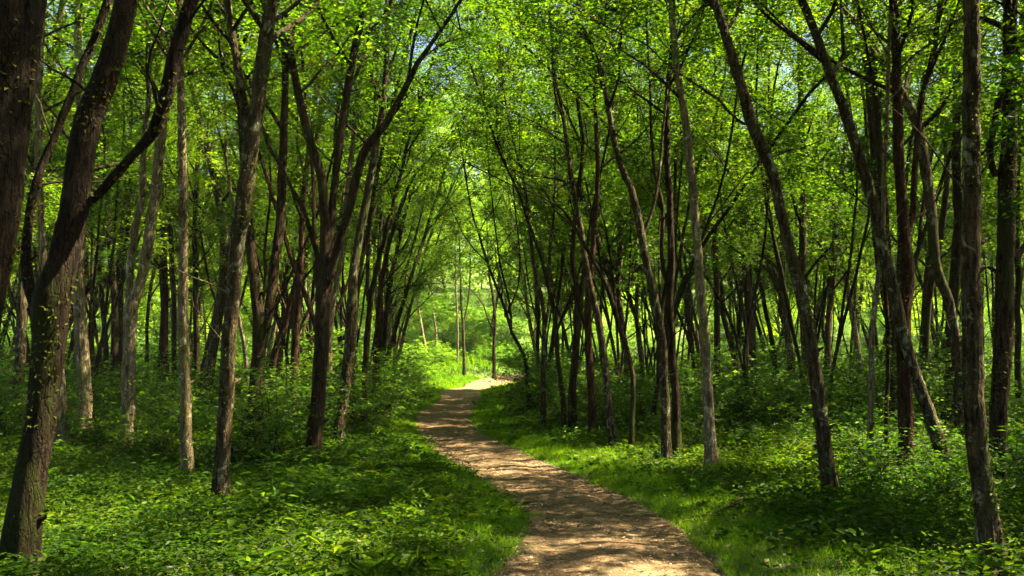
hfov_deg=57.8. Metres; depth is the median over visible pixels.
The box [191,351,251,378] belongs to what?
shrub
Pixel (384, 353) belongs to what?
shrub
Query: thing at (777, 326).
forest tree
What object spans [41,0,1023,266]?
sky
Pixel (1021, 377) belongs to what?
shrub
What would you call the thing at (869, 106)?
forest tree
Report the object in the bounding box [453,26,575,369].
forest tree
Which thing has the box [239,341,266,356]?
shrub
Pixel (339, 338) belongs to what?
forest tree
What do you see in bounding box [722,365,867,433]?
shrub
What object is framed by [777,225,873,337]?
forest tree
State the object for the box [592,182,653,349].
forest tree
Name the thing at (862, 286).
forest tree
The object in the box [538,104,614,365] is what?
forest tree
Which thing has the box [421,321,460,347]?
shrub
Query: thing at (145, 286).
forest tree
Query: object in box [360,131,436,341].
forest tree
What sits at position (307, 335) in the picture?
forest tree
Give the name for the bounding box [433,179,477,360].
forest tree
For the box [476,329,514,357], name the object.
shrub
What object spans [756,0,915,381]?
forest tree
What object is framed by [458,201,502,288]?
forest tree
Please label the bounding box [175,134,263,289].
forest tree
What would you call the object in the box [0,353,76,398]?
shrub
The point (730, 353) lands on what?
shrub
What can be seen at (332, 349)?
shrub
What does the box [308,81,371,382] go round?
forest tree
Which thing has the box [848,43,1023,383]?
forest tree
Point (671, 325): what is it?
forest tree
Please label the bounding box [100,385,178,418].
shrub
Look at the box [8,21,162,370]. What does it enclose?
forest tree
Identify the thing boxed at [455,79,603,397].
forest tree
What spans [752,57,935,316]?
forest tree
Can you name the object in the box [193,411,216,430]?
shrub
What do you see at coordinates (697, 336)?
forest tree
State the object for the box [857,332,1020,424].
shrub
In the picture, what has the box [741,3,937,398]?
forest tree
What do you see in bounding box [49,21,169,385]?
forest tree
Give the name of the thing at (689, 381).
shrub
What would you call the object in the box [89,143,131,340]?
forest tree
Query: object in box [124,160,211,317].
forest tree
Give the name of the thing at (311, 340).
forest tree
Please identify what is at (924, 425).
shrub
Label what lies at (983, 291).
forest tree
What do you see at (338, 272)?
forest tree
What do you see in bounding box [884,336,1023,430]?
shrub
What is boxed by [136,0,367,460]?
forest tree
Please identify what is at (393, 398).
shrub
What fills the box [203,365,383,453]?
shrub
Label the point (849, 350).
shrub
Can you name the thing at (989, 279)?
forest tree
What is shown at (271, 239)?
forest tree
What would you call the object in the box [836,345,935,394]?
shrub
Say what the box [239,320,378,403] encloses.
shrub
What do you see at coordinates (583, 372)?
shrub
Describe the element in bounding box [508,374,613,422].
shrub
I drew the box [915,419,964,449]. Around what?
shrub
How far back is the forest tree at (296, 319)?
24.95 m
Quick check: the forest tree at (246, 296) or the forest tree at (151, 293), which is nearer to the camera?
the forest tree at (151, 293)
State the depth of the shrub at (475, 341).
85.63 m
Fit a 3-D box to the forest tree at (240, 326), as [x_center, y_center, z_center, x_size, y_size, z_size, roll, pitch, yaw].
[-7.723,-3.599,25.665,5.265,15.741,6.074,-1,-5,7]
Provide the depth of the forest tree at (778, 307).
47.04 m
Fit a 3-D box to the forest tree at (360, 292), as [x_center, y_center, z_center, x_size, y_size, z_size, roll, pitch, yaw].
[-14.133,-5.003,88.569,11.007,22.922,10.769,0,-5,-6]
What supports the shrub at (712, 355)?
on the ground at (714, 561)
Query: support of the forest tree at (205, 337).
on the ground at (714, 561)
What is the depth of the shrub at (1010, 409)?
18.10 m
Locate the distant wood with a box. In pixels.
[13,152,1021,343]
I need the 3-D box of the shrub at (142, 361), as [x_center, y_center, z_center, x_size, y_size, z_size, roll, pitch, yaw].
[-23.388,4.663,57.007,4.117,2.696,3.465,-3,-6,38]
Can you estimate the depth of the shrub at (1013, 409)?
19.82 m
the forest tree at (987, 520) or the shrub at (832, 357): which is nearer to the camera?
the forest tree at (987, 520)
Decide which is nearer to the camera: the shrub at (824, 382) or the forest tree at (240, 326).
the shrub at (824, 382)
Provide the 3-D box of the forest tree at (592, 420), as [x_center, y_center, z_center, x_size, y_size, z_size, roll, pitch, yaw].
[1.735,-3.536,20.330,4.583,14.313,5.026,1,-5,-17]
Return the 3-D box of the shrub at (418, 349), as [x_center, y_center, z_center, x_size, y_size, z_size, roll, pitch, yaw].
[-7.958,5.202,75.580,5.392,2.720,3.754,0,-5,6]
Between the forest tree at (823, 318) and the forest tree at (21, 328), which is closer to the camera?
the forest tree at (21, 328)
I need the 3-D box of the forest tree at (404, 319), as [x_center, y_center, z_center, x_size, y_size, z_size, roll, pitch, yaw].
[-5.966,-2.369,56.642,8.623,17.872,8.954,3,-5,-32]
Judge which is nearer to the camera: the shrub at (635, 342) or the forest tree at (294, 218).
the forest tree at (294, 218)
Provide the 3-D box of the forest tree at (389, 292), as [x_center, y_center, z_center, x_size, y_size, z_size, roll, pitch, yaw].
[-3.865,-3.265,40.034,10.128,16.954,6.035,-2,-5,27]
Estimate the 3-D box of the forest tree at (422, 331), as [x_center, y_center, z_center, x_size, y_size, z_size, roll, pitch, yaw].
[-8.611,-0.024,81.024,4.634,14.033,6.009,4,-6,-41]
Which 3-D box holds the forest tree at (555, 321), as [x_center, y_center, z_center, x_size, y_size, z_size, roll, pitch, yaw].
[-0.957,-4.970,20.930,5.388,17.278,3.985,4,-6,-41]
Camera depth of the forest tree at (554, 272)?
53.26 m
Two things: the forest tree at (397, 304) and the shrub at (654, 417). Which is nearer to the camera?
the shrub at (654, 417)
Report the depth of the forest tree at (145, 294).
54.98 m
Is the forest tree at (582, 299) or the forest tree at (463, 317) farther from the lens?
the forest tree at (463, 317)
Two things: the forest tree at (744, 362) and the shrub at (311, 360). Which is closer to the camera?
the forest tree at (744, 362)
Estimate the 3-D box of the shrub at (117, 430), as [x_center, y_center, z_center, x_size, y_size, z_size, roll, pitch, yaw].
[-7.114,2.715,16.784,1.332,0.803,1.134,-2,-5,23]
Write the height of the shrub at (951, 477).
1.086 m
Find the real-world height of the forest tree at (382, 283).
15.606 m
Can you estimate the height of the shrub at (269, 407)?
2.109 m
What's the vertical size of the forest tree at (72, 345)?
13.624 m
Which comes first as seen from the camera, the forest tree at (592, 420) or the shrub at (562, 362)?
the forest tree at (592, 420)
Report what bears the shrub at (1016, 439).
on the ground at (714, 561)
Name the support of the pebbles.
on the path
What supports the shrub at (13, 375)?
on the ground at (714, 561)
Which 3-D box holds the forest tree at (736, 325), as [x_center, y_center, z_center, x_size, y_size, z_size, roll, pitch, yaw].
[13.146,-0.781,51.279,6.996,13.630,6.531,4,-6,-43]
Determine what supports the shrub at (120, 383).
on the ground at (714, 561)
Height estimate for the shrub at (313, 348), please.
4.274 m
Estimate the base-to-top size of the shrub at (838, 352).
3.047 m
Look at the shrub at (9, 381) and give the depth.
23.96 m
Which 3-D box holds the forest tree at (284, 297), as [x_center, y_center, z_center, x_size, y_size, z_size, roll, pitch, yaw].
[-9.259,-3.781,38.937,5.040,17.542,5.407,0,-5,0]
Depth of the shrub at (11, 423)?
15.13 m
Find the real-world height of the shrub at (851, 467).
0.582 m
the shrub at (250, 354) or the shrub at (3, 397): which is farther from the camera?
the shrub at (250, 354)
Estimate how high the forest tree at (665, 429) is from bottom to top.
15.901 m
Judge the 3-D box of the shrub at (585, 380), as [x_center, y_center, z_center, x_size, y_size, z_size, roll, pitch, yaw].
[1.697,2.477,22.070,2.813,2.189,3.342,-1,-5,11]
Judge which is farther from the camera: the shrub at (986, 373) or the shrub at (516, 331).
the shrub at (516, 331)
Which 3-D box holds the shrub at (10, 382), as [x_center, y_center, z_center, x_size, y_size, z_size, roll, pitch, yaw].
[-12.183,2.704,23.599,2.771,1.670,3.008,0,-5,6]
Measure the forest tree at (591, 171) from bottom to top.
12.522 m
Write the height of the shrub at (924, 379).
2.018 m
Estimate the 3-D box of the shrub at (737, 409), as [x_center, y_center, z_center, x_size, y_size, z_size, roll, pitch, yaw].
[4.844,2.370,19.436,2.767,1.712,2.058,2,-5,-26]
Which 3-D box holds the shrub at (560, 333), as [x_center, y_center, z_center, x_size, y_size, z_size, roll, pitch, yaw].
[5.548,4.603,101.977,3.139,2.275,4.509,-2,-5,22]
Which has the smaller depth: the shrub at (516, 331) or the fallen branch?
the fallen branch
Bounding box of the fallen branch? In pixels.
[691,486,750,517]
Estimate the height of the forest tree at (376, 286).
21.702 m
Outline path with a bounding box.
[415,375,720,575]
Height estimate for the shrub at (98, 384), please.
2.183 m
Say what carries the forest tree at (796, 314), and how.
on the ground at (714, 561)
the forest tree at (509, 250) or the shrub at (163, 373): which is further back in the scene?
the forest tree at (509, 250)
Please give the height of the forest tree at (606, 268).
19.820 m
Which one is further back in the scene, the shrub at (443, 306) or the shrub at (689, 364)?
the shrub at (443, 306)
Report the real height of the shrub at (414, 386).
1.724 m
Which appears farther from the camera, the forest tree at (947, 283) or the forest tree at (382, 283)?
the forest tree at (947, 283)
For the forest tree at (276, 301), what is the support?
on the ground at (714, 561)
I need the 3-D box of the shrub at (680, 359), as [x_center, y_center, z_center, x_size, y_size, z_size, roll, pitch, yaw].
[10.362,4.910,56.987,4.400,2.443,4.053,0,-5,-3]
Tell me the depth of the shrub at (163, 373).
27.36 m
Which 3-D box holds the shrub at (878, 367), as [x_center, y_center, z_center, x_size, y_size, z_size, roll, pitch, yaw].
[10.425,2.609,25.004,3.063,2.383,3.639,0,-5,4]
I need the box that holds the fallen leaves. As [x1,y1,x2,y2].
[1,411,1018,575]
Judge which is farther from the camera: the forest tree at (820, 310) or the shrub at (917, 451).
the forest tree at (820, 310)
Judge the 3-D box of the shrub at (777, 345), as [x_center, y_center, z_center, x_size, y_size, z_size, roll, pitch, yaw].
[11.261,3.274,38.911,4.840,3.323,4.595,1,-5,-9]
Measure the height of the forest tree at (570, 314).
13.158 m
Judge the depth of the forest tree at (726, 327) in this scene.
35.99 m
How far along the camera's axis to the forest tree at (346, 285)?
32.26 m
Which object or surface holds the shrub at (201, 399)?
on the ground at (714, 561)
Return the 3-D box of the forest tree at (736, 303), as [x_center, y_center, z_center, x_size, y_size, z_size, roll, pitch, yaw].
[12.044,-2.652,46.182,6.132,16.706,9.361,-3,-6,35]
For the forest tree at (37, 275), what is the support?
on the ground at (714, 561)
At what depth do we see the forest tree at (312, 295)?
42.80 m
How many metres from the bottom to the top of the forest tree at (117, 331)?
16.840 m
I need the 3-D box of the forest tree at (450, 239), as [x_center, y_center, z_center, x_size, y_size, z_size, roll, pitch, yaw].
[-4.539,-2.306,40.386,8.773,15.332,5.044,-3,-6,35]
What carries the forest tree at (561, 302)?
on the ground at (714, 561)
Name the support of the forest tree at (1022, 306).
on the ground at (714, 561)
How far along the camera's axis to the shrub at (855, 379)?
19.64 m
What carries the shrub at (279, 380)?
on the ground at (714, 561)
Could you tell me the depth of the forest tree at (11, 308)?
34.06 m
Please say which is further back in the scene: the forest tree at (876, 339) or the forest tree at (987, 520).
the forest tree at (876, 339)
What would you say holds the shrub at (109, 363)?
on the ground at (714, 561)
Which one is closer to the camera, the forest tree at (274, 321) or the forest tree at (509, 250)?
the forest tree at (274, 321)
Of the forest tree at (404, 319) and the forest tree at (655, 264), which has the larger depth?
the forest tree at (404, 319)
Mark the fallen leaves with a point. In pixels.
(678, 529)
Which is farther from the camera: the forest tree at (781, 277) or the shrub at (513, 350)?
the shrub at (513, 350)
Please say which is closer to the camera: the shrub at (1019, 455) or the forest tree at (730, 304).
the shrub at (1019, 455)
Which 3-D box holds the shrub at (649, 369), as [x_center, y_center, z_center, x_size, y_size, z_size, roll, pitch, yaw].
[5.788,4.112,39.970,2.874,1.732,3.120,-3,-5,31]
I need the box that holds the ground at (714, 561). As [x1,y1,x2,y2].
[0,261,1023,575]
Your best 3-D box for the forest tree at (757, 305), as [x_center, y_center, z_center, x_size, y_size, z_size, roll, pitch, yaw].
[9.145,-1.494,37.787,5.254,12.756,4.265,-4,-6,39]
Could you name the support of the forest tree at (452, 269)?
on the ground at (714, 561)
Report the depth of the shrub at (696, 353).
53.41 m
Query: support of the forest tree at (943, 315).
on the ground at (714, 561)
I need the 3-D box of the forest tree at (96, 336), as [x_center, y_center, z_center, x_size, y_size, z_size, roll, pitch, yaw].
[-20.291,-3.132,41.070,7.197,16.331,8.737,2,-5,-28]
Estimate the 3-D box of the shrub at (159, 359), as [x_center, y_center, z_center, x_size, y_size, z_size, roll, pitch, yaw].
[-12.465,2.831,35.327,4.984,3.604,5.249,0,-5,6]
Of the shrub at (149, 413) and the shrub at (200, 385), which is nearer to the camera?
the shrub at (149, 413)
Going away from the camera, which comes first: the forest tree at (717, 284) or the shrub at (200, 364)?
the forest tree at (717, 284)
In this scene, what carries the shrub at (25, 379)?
on the ground at (714, 561)
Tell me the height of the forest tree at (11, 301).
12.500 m
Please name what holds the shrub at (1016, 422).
on the ground at (714, 561)
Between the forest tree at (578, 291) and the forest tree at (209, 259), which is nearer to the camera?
the forest tree at (578, 291)
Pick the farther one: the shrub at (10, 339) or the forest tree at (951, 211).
the shrub at (10, 339)
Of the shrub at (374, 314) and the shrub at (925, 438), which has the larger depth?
the shrub at (374, 314)
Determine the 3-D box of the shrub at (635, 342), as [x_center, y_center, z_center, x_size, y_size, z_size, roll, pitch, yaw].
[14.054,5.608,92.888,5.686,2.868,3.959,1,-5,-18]
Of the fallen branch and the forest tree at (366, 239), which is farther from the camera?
the forest tree at (366, 239)
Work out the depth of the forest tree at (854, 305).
34.55 m
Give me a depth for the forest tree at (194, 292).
33.11 m
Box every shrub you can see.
[0,315,73,382]
[0,326,30,368]
[0,342,29,407]
[0,344,14,379]
[0,349,14,372]
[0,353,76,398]
[0,353,80,426]
[0,354,101,437]
[0,362,74,402]
[0,369,97,415]
[0,385,119,439]
[0,404,22,429]
[1,380,76,407]
[3,316,100,385]
[3,376,113,425]
[7,349,75,378]
[10,364,149,416]
[21,356,179,423]
[57,394,158,454]
[65,346,109,385]
[66,331,154,382]
[66,348,143,378]
[69,403,138,430]
[74,416,150,452]
[83,391,204,432]
[92,358,191,411]
[94,371,207,427]
[97,396,206,459]
[99,315,221,398]
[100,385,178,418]
[101,364,246,437]
[115,386,191,419]
[128,346,333,459]
[136,319,177,367]
[136,342,156,377]
[136,348,237,405]
[136,349,192,381]
[137,299,159,330]
[154,305,170,325]
[155,384,217,419]
[160,360,336,450]
[161,393,313,475]
[162,367,237,408]
[177,345,220,386]
[190,321,221,347]
[190,357,249,399]
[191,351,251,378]
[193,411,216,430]
[203,346,266,374]
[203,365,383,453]
[204,368,309,417]
[215,354,285,397]
[216,372,303,411]
[235,338,284,385]
[235,372,309,395]
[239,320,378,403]
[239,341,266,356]
[240,289,251,312]
[250,332,336,392]
[264,353,376,437]
[267,338,360,391]
[268,375,311,408]
[283,345,362,384]
[284,337,372,377]
[288,355,435,436]
[289,324,361,358]
[301,344,459,423]
[332,342,450,416]
[332,357,412,405]
[337,337,433,400]
[356,337,404,353]
[357,341,401,372]
[358,299,383,316]
[371,322,428,348]
[383,344,458,396]
[387,356,434,395]
[387,365,439,402]
[391,348,453,388]
[392,348,451,382]
[393,294,459,338]
[396,336,444,362]
[396,367,445,392]
[397,354,439,385]
[403,331,444,356]
[414,338,452,366]
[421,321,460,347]
[423,287,482,321]
[432,342,467,361]
[435,303,485,331]
[438,309,500,345]
[450,320,499,355]
[463,299,506,331]
[468,341,563,394]
[470,341,516,362]
[473,336,583,387]
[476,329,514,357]
[480,312,541,346]
[483,350,569,411]
[489,343,587,411]
[493,351,617,405]
[493,352,578,400]
[497,336,533,365]
[504,359,596,404]
[504,360,644,416]
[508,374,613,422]
[511,341,582,382]
[513,345,637,424]
[519,314,552,333]
[529,339,582,379]
[549,324,570,338]
[553,360,654,418]
[554,387,626,434]
[565,350,636,391]
[579,336,637,367]
[583,334,655,374]
[594,362,700,421]
[595,359,645,390]
[596,378,681,429]
[603,389,644,418]
[607,344,685,389]
[615,354,738,416]
[615,364,655,393]
[625,411,684,437]
[628,333,679,355]
[636,364,745,413]
[639,352,720,395]
[650,348,690,377]
[659,412,721,452]
[670,376,752,423]
[670,386,744,438]
[676,339,712,354]
[677,334,741,382]
[677,335,731,381]
[681,331,767,394]
[681,360,799,429]
[690,341,796,397]
[712,328,797,372]
[715,382,741,406]
[720,417,791,454]
[721,326,839,386]
[721,376,799,426]
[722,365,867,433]
[725,345,796,390]
[727,369,807,405]
[731,421,773,449]
[736,353,877,414]
[757,362,883,429]
[758,342,799,377]
[765,406,841,439]
[769,339,950,435]
[772,421,833,447]
[773,369,859,404]
[775,433,813,465]
[784,332,877,379]
[794,341,848,379]
[795,355,915,429]
[803,372,867,402]
[811,410,941,502]
[813,419,897,466]
[831,392,921,436]
[831,428,863,440]
[832,335,882,378]
[833,447,878,467]
[836,341,944,406]
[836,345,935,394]
[836,454,896,481]
[837,386,883,413]
[844,361,944,414]
[854,351,1013,416]
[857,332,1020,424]
[859,315,884,344]
[860,422,926,457]
[863,312,884,330]
[874,420,964,469]
[880,310,1023,395]
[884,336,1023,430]
[893,446,1000,481]
[899,425,1017,519]
[910,467,999,492]
[914,344,1014,388]
[914,416,955,437]
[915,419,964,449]
[927,367,1023,430]
[931,377,988,415]
[951,436,965,450]
[953,411,1022,437]
[984,337,991,370]
[984,339,1023,378]
[984,349,1023,382]
[984,364,1023,411]
[987,406,1023,446]
[988,418,1023,472]
[988,424,1023,457]
[989,366,1023,400]
[989,423,1023,501]
[991,348,1023,384]
[1007,396,1023,421]
[1008,425,1023,452]
[1009,402,1023,444]
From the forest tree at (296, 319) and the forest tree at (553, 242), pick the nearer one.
the forest tree at (296, 319)
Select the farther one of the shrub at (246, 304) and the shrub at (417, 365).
the shrub at (246, 304)
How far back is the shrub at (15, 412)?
15.85 m
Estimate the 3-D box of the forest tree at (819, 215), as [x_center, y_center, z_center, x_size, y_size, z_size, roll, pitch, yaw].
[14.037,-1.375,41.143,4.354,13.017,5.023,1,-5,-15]
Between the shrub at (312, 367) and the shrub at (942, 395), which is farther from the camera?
the shrub at (312, 367)
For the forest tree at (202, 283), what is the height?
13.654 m
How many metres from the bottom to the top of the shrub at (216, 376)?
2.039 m
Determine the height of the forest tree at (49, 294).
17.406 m
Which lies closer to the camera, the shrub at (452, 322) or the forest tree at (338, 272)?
the forest tree at (338, 272)
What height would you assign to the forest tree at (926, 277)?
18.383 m
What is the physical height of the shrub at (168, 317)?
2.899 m
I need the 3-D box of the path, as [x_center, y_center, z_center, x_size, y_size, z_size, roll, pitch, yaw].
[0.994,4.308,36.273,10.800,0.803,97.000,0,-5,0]
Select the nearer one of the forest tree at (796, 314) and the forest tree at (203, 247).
the forest tree at (203, 247)
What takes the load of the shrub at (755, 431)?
on the ground at (714, 561)
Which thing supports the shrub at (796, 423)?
on the ground at (714, 561)
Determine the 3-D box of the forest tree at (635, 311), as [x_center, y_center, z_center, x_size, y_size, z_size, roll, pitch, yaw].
[3.124,-3.520,40.783,11.106,17.581,6.084,-2,-5,25]
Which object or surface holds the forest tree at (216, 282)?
on the ground at (714, 561)
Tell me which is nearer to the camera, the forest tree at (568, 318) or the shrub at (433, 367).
the shrub at (433, 367)
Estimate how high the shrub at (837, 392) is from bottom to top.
2.219 m
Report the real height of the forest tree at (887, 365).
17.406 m
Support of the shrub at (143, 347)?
on the ground at (714, 561)
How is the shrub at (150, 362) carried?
on the ground at (714, 561)
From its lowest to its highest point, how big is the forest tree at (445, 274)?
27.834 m
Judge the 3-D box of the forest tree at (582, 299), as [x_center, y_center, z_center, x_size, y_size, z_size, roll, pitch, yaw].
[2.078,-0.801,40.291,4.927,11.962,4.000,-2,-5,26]
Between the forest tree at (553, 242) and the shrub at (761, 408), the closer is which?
the shrub at (761, 408)
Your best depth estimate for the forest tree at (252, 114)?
11.27 m
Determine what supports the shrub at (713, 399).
on the ground at (714, 561)
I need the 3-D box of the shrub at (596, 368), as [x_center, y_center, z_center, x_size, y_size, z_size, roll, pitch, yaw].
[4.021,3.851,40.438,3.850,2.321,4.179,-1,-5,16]
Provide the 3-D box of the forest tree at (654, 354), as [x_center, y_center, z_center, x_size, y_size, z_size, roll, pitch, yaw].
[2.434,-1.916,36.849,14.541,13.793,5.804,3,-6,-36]
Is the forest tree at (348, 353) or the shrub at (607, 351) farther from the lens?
the shrub at (607, 351)
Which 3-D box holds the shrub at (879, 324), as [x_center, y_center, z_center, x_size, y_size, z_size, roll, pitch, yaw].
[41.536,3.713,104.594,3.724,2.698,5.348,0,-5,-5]
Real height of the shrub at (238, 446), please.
1.359 m
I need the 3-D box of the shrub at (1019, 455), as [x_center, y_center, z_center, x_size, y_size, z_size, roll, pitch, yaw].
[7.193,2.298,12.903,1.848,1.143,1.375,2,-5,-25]
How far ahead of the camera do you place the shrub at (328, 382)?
18.65 m
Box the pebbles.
[419,428,724,575]
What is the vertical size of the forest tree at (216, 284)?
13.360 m
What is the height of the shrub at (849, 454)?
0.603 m
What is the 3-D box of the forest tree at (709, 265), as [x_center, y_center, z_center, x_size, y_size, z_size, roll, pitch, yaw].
[3.708,-2.099,23.590,4.881,11.850,3.962,-3,-6,35]
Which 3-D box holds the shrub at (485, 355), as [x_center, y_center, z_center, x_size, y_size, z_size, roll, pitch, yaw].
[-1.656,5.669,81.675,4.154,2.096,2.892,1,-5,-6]
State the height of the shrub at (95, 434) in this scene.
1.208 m
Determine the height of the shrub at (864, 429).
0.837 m
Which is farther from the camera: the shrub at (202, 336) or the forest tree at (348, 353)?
the shrub at (202, 336)
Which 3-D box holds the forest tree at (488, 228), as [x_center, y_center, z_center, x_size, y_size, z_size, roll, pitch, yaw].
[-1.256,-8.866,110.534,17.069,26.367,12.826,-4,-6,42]
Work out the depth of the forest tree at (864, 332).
46.14 m
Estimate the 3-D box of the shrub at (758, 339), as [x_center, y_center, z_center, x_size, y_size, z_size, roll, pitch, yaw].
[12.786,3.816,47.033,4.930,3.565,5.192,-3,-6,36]
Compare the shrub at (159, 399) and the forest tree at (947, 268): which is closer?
the shrub at (159, 399)
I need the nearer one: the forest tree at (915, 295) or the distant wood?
the forest tree at (915, 295)
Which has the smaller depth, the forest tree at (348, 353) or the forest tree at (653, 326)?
the forest tree at (348, 353)
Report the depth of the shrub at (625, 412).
20.63 m
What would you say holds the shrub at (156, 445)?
on the ground at (714, 561)
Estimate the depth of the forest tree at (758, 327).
46.25 m
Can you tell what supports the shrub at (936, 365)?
on the ground at (714, 561)
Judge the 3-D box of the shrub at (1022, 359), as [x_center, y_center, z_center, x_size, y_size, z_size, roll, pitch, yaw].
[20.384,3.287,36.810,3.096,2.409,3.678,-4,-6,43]
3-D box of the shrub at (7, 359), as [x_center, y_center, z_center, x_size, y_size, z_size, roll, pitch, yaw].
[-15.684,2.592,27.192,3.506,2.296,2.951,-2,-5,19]
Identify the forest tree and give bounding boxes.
[0,0,49,343]
[0,0,155,342]
[0,0,205,574]
[0,120,72,353]
[2,170,25,348]
[5,81,68,319]
[5,113,117,317]
[6,271,27,333]
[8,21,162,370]
[9,0,166,384]
[10,0,137,424]
[13,50,97,267]
[14,2,248,331]
[20,1,213,392]
[26,2,200,403]
[28,86,136,280]
[32,0,234,447]
[34,0,213,456]
[43,8,178,394]
[44,66,117,373]
[46,0,306,481]
[46,2,208,377]
[46,78,212,373]
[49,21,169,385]
[49,84,197,329]
[50,0,277,456]
[58,75,169,328]
[88,14,273,396]
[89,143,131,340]
[94,25,266,385]
[95,207,176,322]
[98,14,239,386]
[106,15,235,374]
[107,211,192,343]
[112,0,417,501]
[119,21,235,390]
[124,133,244,356]
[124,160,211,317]
[125,22,327,331]
[127,64,212,383]
[128,6,301,414]
[133,114,237,342]
[134,102,218,347]
[135,2,345,390]
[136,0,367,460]
[154,0,531,458]
[156,1,414,428]
[161,1,347,370]
[164,126,232,372]
[164,136,333,345]
[167,106,270,366]
[168,162,226,350]
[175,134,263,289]
[185,13,367,402]
[185,24,328,386]
[188,1,410,417]
[189,152,280,386]
[191,1,471,381]
[191,84,345,347]
[195,9,384,378]
[203,76,345,374]
[205,201,306,325]
[213,57,402,349]
[213,126,312,334]
[217,126,369,324]
[228,111,365,335]
[229,1,380,410]
[233,118,299,358]
[241,5,350,390]
[247,33,452,372]
[248,43,380,306]
[252,0,497,443]
[256,0,391,382]
[267,0,462,416]
[271,75,422,381]
[276,1,464,317]
[277,0,511,422]
[286,129,430,292]
[297,0,547,412]
[297,53,426,389]
[299,1,517,375]
[308,0,493,425]
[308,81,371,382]
[328,115,422,324]
[330,128,403,339]
[332,43,448,372]
[338,50,499,373]
[341,127,495,354]
[352,21,533,357]
[358,116,479,361]
[360,71,506,369]
[360,129,439,357]
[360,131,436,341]
[365,201,431,356]
[382,0,574,430]
[386,88,464,307]
[395,216,443,354]
[397,79,482,305]
[399,0,729,407]
[407,0,592,410]
[414,211,467,360]
[421,113,479,296]
[423,166,507,375]
[425,180,509,378]
[432,0,642,426]
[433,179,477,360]
[445,30,724,380]
[447,101,568,363]
[451,0,630,446]
[451,74,559,342]
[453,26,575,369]
[453,134,542,317]
[454,49,609,358]
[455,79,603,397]
[456,0,666,385]
[457,0,688,431]
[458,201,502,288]
[464,161,682,446]
[465,0,716,435]
[466,0,742,461]
[468,84,631,367]
[474,0,778,460]
[475,0,837,392]
[475,118,562,357]
[497,29,703,394]
[505,32,708,400]
[508,0,663,376]
[508,74,635,305]
[508,126,613,351]
[509,0,843,511]
[515,0,783,472]
[522,25,634,371]
[522,81,653,363]
[526,134,603,345]
[526,154,626,373]
[528,139,608,322]
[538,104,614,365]
[542,142,614,331]
[543,5,735,336]
[554,109,656,346]
[565,1,733,388]
[566,3,728,391]
[567,3,769,404]
[571,100,696,340]
[585,0,934,401]
[592,116,742,326]
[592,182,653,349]
[597,1,864,390]
[600,0,831,424]
[601,55,736,386]
[603,168,694,377]
[611,103,716,378]
[629,83,739,384]
[631,84,732,375]
[641,0,797,395]
[642,145,758,369]
[646,0,810,390]
[648,22,772,383]
[652,0,866,392]
[652,118,731,385]
[654,19,825,391]
[657,187,736,360]
[662,0,853,401]
[677,76,784,351]
[682,0,951,474]
[683,71,789,325]
[692,162,795,362]
[695,85,874,341]
[705,118,797,347]
[714,0,1023,479]
[714,89,810,364]
[723,0,909,378]
[729,40,919,344]
[729,154,847,356]
[734,202,795,352]
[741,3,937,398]
[743,200,841,368]
[745,0,1023,411]
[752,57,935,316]
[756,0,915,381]
[756,76,858,369]
[758,216,845,347]
[759,86,874,350]
[760,0,944,396]
[761,0,1023,439]
[766,0,1020,464]
[768,118,848,296]
[775,0,1023,420]
[776,208,875,348]
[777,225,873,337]
[785,122,862,324]
[788,205,871,358]
[790,64,910,378]
[793,76,926,383]
[794,113,866,378]
[807,0,1023,366]
[818,216,894,351]
[825,17,1002,376]
[835,3,1023,380]
[837,1,1022,376]
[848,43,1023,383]
[850,39,996,318]
[851,0,981,470]
[852,0,1023,419]
[853,81,1023,298]
[862,0,1023,493]
[874,160,991,352]
[879,0,1008,569]
[889,182,933,352]
[890,184,984,345]
[892,206,947,341]
[895,229,941,350]
[903,0,1023,415]
[908,16,1023,224]
[914,170,993,340]
[915,98,1023,296]
[916,55,1014,377]
[917,0,1023,267]
[918,130,996,306]
[919,178,1021,282]
[927,89,1023,348]
[934,149,1023,316]
[938,197,997,313]
[938,243,1022,337]
[941,108,1023,316]
[961,143,1023,313]
[981,63,1023,228]
[981,86,1023,182]
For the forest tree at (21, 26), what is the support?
on the ground at (714, 561)
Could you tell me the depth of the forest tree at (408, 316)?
48.88 m
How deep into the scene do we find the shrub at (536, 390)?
25.48 m
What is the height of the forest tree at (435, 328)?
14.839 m
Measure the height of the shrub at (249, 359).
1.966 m
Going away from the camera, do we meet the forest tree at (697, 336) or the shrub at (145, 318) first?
the forest tree at (697, 336)
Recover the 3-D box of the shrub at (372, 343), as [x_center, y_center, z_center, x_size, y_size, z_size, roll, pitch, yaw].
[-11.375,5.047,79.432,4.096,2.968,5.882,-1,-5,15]
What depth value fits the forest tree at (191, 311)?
57.10 m
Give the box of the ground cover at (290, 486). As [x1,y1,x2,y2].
[0,316,1023,575]
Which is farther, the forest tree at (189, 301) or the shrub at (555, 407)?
the forest tree at (189, 301)
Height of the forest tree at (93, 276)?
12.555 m
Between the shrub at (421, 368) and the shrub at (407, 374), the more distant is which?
the shrub at (421, 368)
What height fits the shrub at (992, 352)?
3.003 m
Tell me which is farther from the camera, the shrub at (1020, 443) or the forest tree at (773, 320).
the forest tree at (773, 320)
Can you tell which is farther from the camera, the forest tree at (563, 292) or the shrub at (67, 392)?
the forest tree at (563, 292)
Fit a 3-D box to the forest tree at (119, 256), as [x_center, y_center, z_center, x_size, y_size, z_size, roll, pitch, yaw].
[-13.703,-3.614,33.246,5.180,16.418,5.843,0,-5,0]
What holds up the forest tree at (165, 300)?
on the ground at (714, 561)
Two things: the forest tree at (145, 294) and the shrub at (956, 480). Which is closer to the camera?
the shrub at (956, 480)

